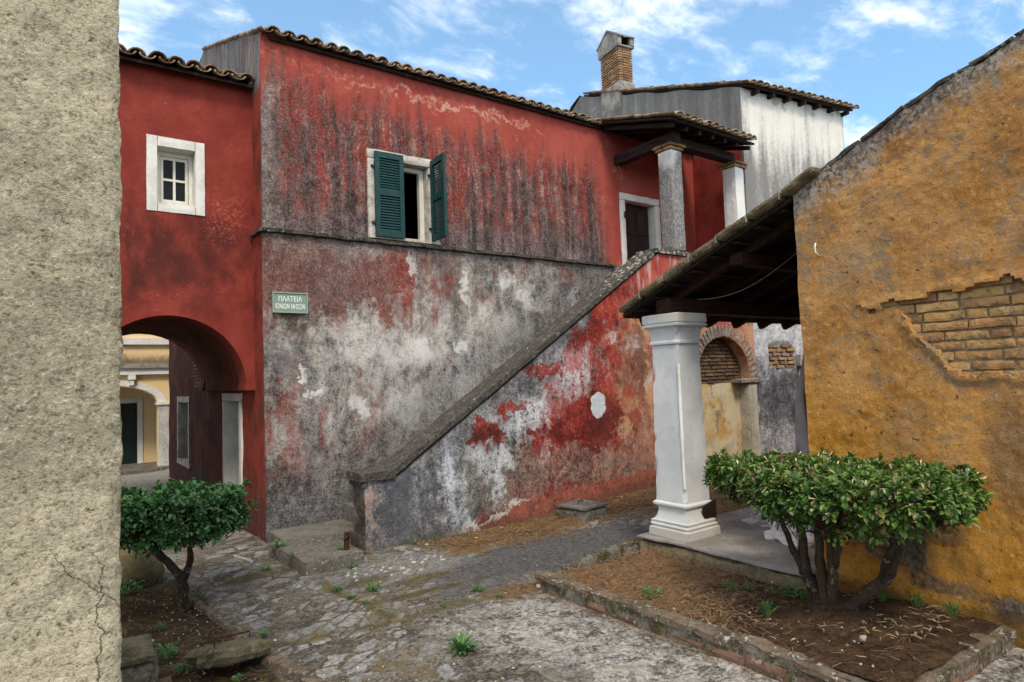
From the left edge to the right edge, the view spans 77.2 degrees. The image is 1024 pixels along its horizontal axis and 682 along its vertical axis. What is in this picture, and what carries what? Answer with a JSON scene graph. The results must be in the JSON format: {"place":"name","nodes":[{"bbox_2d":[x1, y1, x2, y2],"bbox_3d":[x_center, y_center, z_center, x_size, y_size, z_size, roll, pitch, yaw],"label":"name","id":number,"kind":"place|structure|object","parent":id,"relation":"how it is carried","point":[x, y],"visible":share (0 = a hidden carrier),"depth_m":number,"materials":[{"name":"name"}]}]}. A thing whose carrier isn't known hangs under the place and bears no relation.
{"place":"outdoors","nodes":[
{"label":"outdoors","id":0,"kind":"place"},
{"bbox_2d":[118,0,1023,147],"label":"sky","id":1,"kind":"structure","parent":0,"point":[878,56],"materials":[{"name":"blue"}]},
{"bbox_2d":[119,452,1023,681],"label":"ground","id":2,"kind":"structure","parent":0,"point":[398,613],"depth_m":5.69,"materials":[{"name":"grey stone"}]},
{"bbox_2d":[0,0,123,681],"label":"rough wall","id":3,"kind":"structure","parent":2,"relation":"on","point":[61,445],"depth_m":2.35,"materials":[{"name":"beige paint"}]},
{"bbox_2d":[120,580,144,594],"bbox_3d":[-4.007,2.540,6.614,0.342,0.157,0.344,-3,-3,20],"label":"weed","id":4,"kind":"object","parent":2,"relation":"on","point":[128,587],"visible":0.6,"depth_m":6.67,"materials":[{"name":"green plant"}]},
{"bbox_2d":[119,539,164,588],"bbox_3d":[-4.155,2.505,6.997,0.626,0.658,0.520,0,-4,-36],"label":"boulder","id":5,"kind":"object","parent":2,"relation":"on","point":[150,570],"visible":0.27,"depth_m":6.85,"materials":[{"name":"grey stone"}]},
{"bbox_2d":[120,334,169,474],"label":"house","id":6,"kind":"structure","parent":2,"relation":"on","point":[144,387],"depth_m":17.20,"materials":[{"name":"paint"}]},
{"bbox_2d":[120,403,136,464],"bbox_3d":[-10.773,2.585,17.780,0.657,1.710,0.119,0,-4,-36],"label":"door","id":7,"kind":"structure","parent":6,"relation":"in","point":[128,410],"depth_m":17.86,"materials":[{"name":"green wood"}]},
{"bbox_2d":[120,633,171,681],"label":"stone block","id":8,"kind":"object","parent":2,"relation":"on","point":[139,660],"visible":0.48,"depth_m":4.41,"materials":[{"name":"stone"}]},
{"bbox_2d":[153,621,166,629],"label":"weed","id":9,"kind":"object","parent":2,"relation":"on","point":[160,624],"visible":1,"depth_m":5.62,"materials":[{"name":"green plant"}]},
{"bbox_2d":[154,642,178,657],"bbox_3d":[-2.736,2.438,5.065,0.196,0.101,0.210,-2,-3,-3],"label":"weed","id":10,"kind":"object","parent":2,"relation":"on","point":[167,649],"visible":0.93,"depth_m":5.07,"materials":[{"name":"green plant"}]},
{"bbox_2d":[173,662,191,673],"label":"weed","id":11,"kind":"object","parent":2,"relation":"on","point":[179,669],"visible":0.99,"depth_m":4.77,"materials":[{"name":"green plant"}]},
{"bbox_2d":[117,43,255,390],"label":"archway wing","id":12,"kind":"structure","parent":2,"relation":"on","point":[186,240],"depth_m":8.79,"materials":[{"name":"red paint"}]},
{"bbox_2d":[146,134,204,215],"bbox_3d":[-4.603,-2.212,8.748,0.713,1.023,0.314,0,-4,-36],"label":"window","id":13,"kind":"structure","parent":12,"relation":"in","point":[175,168],"depth_m":8.76,"materials":[{"name":"white wood"}]},
{"bbox_2d":[119,477,259,612],"bbox_3d":[-3.292,1.986,6.242,1.551,1.288,1.510,0,-4,-36],"label":"bush","id":14,"kind":"object","parent":2,"relation":"on","point":[207,513],"visible":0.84,"depth_m":5.95,"materials":[{"name":"green plant"}]},
{"bbox_2d":[188,590,203,598],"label":"weed","id":15,"kind":"object","parent":2,"relation":"on","point":[197,595],"visible":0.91,"depth_m":6.44,"materials":[{"name":"green plant"}]},
{"bbox_2d":[185,630,270,669],"bbox_3d":[-2.109,2.300,4.778,0.545,0.244,0.398,0,-4,-36],"label":"fallen slab","id":16,"kind":"object","parent":2,"relation":"on","point":[229,653],"depth_m":4.70,"materials":[{"name":"grey stone"}]},
{"bbox_2d":[230,673,245,681],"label":"weed","id":17,"kind":"object","parent":2,"relation":"on","point":[236,678],"visible":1,"depth_m":4.59,"materials":[{"name":"green plant"}]},
{"bbox_2d":[233,554,252,562],"bbox_3d":[-3.245,2.624,7.732,0.037,0.068,0.528,1,-4,-44],"label":"pipe","id":18,"kind":"object","parent":2,"relation":"on","point":[244,559],"visible":0.91,"depth_m":7.68,"materials":[{"name":"white plastic"}]},
{"bbox_2d":[188,590,326,681],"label":"bed edging","id":19,"kind":"object","parent":2,"relation":"on","point":[286,668],"visible":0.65,"depth_m":4.75,"materials":[{"name":"grey stone"}]},
{"bbox_2d":[257,629,270,637],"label":"weed","id":20,"kind":"object","parent":2,"relation":"on","point":[262,633],"visible":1,"depth_m":5.32,"materials":[{"name":"green plant"}]},
{"bbox_2d":[261,565,271,570],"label":"weed","id":21,"kind":"object","parent":2,"relation":"on","point":[267,568],"visible":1,"depth_m":7.22,"materials":[{"name":"green plant"}]},
{"bbox_2d":[268,519,363,575],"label":"slab","id":22,"kind":"structure","parent":2,"relation":"on","point":[312,547],"depth_m":7.59,"materials":[{"name":"stone"}]},
{"bbox_2d":[270,539,286,547],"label":"weed","id":23,"kind":"object","parent":22,"relation":"on","point":[276,545],"visible":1,"depth_m":7.65,"materials":[{"name":"green plant"}]},
{"bbox_2d":[344,531,352,550],"bbox_3d":[-1.896,2.306,7.407,0.106,0.213,0.076,0,-4,-28],"label":"iron post","id":24,"kind":"object","parent":22,"relation":"on","point":[347,538],"visible":1,"depth_m":7.39,"materials":[{"name":"brown metal"}]},
{"bbox_2d":[331,585,341,590],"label":"weed","id":25,"kind":"object","parent":2,"relation":"on","point":[338,589],"visible":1,"depth_m":6.43,"materials":[{"name":"green plant"}]},
{"bbox_2d":[364,581,381,591],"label":"weed","id":26,"kind":"object","parent":2,"relation":"on","point":[369,587],"visible":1,"depth_m":6.37,"materials":[{"name":"green plant"}]},
{"bbox_2d":[346,554,445,580],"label":"pebble paving","id":27,"kind":"structure","parent":2,"relation":"on","point":[391,574],"depth_m":7.06,"materials":[{"name":"grey stone"}]},
{"bbox_2d":[169,25,695,543],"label":"red house","id":28,"kind":"structure","parent":2,"relation":"on","point":[433,245],"depth_m":9.97,"materials":[{"name":"paint"}]},
{"bbox_2d":[177,396,191,468],"bbox_3d":[-6.879,1.918,13.730,0.330,1.477,1.578,0,-4,-36],"label":"window","id":29,"kind":"structure","parent":28,"relation":"in","point":[183,405],"depth_m":14.15,"materials":[{"name":"grey glass"}]},
{"bbox_2d":[272,291,307,313],"bbox_3d":[-3.076,-0.530,8.896,0.481,0.286,0.044,0,-4,-36],"label":"street sign","id":30,"kind":"object","parent":28,"relation":"attached to","point":[287,302],"visible":1,"depth_m":8.88,"materials":[{"name":"green metal"}]},
{"bbox_2d":[366,148,440,244],"bbox_3d":[-1.761,-2.241,10.165,1.238,1.405,0.317,0,-4,-36],"label":"window","id":31,"kind":"structure","parent":28,"relation":"in","point":[420,167],"depth_m":10.30,"materials":[{"name":"wood"}]},
{"bbox_2d":[625,203,648,260],"bbox_3d":[2.553,-2.006,13.352,0.864,1.677,0.059,0,-4,-36],"label":"door","id":32,"kind":"structure","parent":28,"relation":"in","point":[637,234],"depth_m":13.39,"materials":[{"name":"brown wood"}]},
{"bbox_2d":[441,629,479,654],"bbox_3d":[-0.380,2.291,4.899,0.274,0.148,0.289,-4,-4,32],"label":"weed","id":33,"kind":"object","parent":2,"relation":"on","point":[461,645],"visible":1,"depth_m":4.89,"materials":[{"name":"green plant"}]},
{"bbox_2d":[471,584,484,591],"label":"weed","id":34,"kind":"object","parent":2,"relation":"on","point":[480,587],"visible":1,"depth_m":6.27,"materials":[{"name":"green plant"}]},
{"bbox_2d":[494,593,504,598],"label":"weed","id":35,"kind":"object","parent":2,"relation":"on","point":[497,595],"visible":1,"depth_m":6.05,"materials":[{"name":"green plant"}]},
{"bbox_2d":[129,492,945,681],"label":"rubble crumbs","id":36,"kind":"object","parent":2,"relation":"on","point":[502,678],"visible":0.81,"depth_m":5.38,"materials":[{"name":"grey stone"}]},
{"bbox_2d":[343,248,760,551],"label":"staircase","id":37,"kind":"structure","parent":2,"relation":"on","point":[560,409],"depth_m":9.77,"materials":[{"name":"paint"}]},
{"bbox_2d":[598,110,756,250],"bbox_3d":[3.341,-3.042,12.623,2.778,2.883,2.041,0,-4,-36],"label":"porch","id":38,"kind":"object","parent":37,"relation":"on","point":[669,137],"visible":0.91,"depth_m":11.99,"materials":[{"name":"paint"}]},
{"bbox_2d":[121,487,985,681],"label":"needle litter","id":39,"kind":"object","parent":2,"relation":"on","point":[664,606],"visible":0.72,"depth_m":5.99,"materials":[{"name":"brown plant"}]},
{"bbox_2d":[555,499,607,520],"bbox_3d":[1.015,2.455,9.328,0.545,0.281,0.562,1,-4,-44],"label":"inspection cover","id":40,"kind":"object","parent":2,"relation":"on","point":[581,509],"visible":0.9,"depth_m":9.18,"materials":[{"name":"concrete"}]},
{"bbox_2d":[609,541,639,558],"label":"stone block","id":41,"kind":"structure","parent":2,"relation":"on","point":[635,547],"depth_m":7.25,"materials":[{"name":"grey stone"}]},
{"bbox_2d":[569,30,858,454],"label":"white house","id":42,"kind":"structure","parent":2,"relation":"on","point":[795,132],"depth_m":13.66,"materials":[{"name":"paint"}]},
{"bbox_2d":[636,499,815,588],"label":"platform","id":43,"kind":"structure","parent":2,"relation":"on","point":[730,553],"depth_m":6.53,"materials":[{"name":"grey concrete"}]},
{"bbox_2d":[642,312,720,541],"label":"column","id":44,"kind":"structure","parent":43,"relation":"on","point":[682,498],"depth_m":7.08,"materials":[{"name":"paint"}]},
{"bbox_2d":[702,499,716,521],"bbox_3d":[2.193,1.974,7.096,0.324,0.456,0.136,0,-4,-36],"label":"board","id":45,"kind":"object","parent":43,"relation":"on","point":[708,510],"visible":0.63,"depth_m":7.05,"materials":[{"name":"brown wood"}]},
{"bbox_2d":[742,503,770,526],"bbox_3d":[2.978,2.013,7.486,0.451,0.240,0.534,0,-4,-36],"label":"sack","id":46,"kind":"object","parent":43,"relation":"on","point":[753,519],"visible":0.35,"depth_m":7.42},
{"bbox_2d":[764,514,813,548],"bbox_3d":[3.043,1.948,6.849,0.775,0.296,0.717,0,-4,-36],"label":"sack","id":47,"kind":"object","parent":43,"relation":"on","point":[774,533],"visible":0.36,"depth_m":6.65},
{"bbox_2d":[534,539,1016,681],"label":"planter edging","id":48,"kind":"object","parent":2,"relation":"on","point":[774,661],"visible":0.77,"depth_m":4.49,"materials":[{"name":"stone"}]},
{"bbox_2d":[566,550,1001,681],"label":"planter soil","id":49,"kind":"structure","parent":2,"relation":"on","point":[906,667],"depth_m":4.68,"materials":[{"name":"brown soil"}]},
{"bbox_2d":[641,586,664,598],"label":"weed","id":50,"kind":"object","parent":49,"relation":"on","point":[649,589],"visible":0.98,"depth_m":5.62,"materials":[{"name":"green plant"}]},
{"bbox_2d":[722,581,738,589],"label":"weed","id":51,"kind":"object","parent":49,"relation":"on","point":[727,586],"visible":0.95,"depth_m":5.75,"materials":[{"name":"green plant"}]},
{"bbox_2d":[741,583,756,590],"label":"weed","id":52,"kind":"object","parent":49,"relation":"on","point":[748,586],"visible":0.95,"depth_m":5.69,"materials":[{"name":"green plant"}]},
{"bbox_2d":[758,599,782,617],"bbox_3d":[1.971,2.059,4.972,0.191,0.158,0.190,0,-4,-36],"label":"weed","id":53,"kind":"object","parent":49,"relation":"on","point":[767,607],"visible":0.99,"depth_m":4.95,"materials":[{"name":"green plant"}]},
{"bbox_2d":[767,587,778,593],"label":"weed","id":54,"kind":"object","parent":49,"relation":"on","point":[771,592],"visible":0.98,"depth_m":5.55,"materials":[{"name":"green plant"}]},
{"bbox_2d":[778,581,810,598],"bbox_3d":[2.410,2.095,5.397,0.258,0.126,0.282,0,-4,-36],"label":"weed","id":55,"kind":"object","parent":49,"relation":"on","point":[798,590],"visible":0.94,"depth_m":5.41,"materials":[{"name":"green plant"}]},
{"bbox_2d":[701,447,994,610],"bbox_3d":[2.402,1.531,4.901,1.242,1.361,2.174,0,-4,-36],"label":"bush","id":56,"kind":"object","parent":49,"relation":"on","point":[909,498],"visible":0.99,"depth_m":4.59,"materials":[{"name":"green plant"}]},
{"bbox_2d":[673,584,1023,681],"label":"dry leaves","id":57,"kind":"object","parent":49,"relation":"on","point":[897,633],"visible":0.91,"depth_m":4.49,"materials":[{"name":"brown plant"}]},
{"bbox_2d":[859,635,866,641],"bbox_3d":[2.360,1.997,4.309,0.059,0.043,0.042,0,-4,-36],"label":"stone","id":58,"kind":"object","parent":49,"relation":"on","point":[862,637],"visible":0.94,"depth_m":4.29,"materials":[{"name":"white stone"}]},
{"bbox_2d":[877,590,896,601],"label":"weed","id":59,"kind":"object","parent":49,"relation":"on","point":[882,596],"visible":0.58,"depth_m":5.03,"materials":[{"name":"green plant"}]},
{"bbox_2d":[903,591,935,606],"bbox_3d":[3.076,1.969,4.867,0.210,0.125,0.200,-2,-3,6],"label":"weed","id":60,"kind":"object","parent":49,"relation":"on","point":[916,599],"visible":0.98,"depth_m":4.87,"materials":[{"name":"green plant"}]},
{"bbox_2d":[942,599,960,616],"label":"weed","id":61,"kind":"object","parent":49,"relation":"on","point":[955,609],"visible":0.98,"depth_m":4.66,"materials":[{"name":"green plant"}]},
{"bbox_2d":[618,29,1023,648],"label":"yellow house","id":62,"kind":"structure","parent":2,"relation":"on","point":[900,299],"depth_m":4.97,"materials":[{"name":"paint"}]},
{"bbox_2d":[697,254,794,299],"bbox_3d":[2.544,-0.768,6.642,1.342,0.557,0.006,-5,-4,40],"label":"cable","id":63,"kind":"object","parent":62,"relation":"hanging from","point":[752,284],"visible":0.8,"depth_m":6.67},
{"bbox_2d":[795,353,808,501],"bbox_3d":[4.066,0.826,8.411,0.895,2.549,0.207,-1,-3,-22],"label":"plastic sheet","id":64,"kind":"object","parent":62,"relation":"hanging from","point":[801,436],"visible":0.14,"depth_m":8.24,"materials":[{"name":"white plastic"}]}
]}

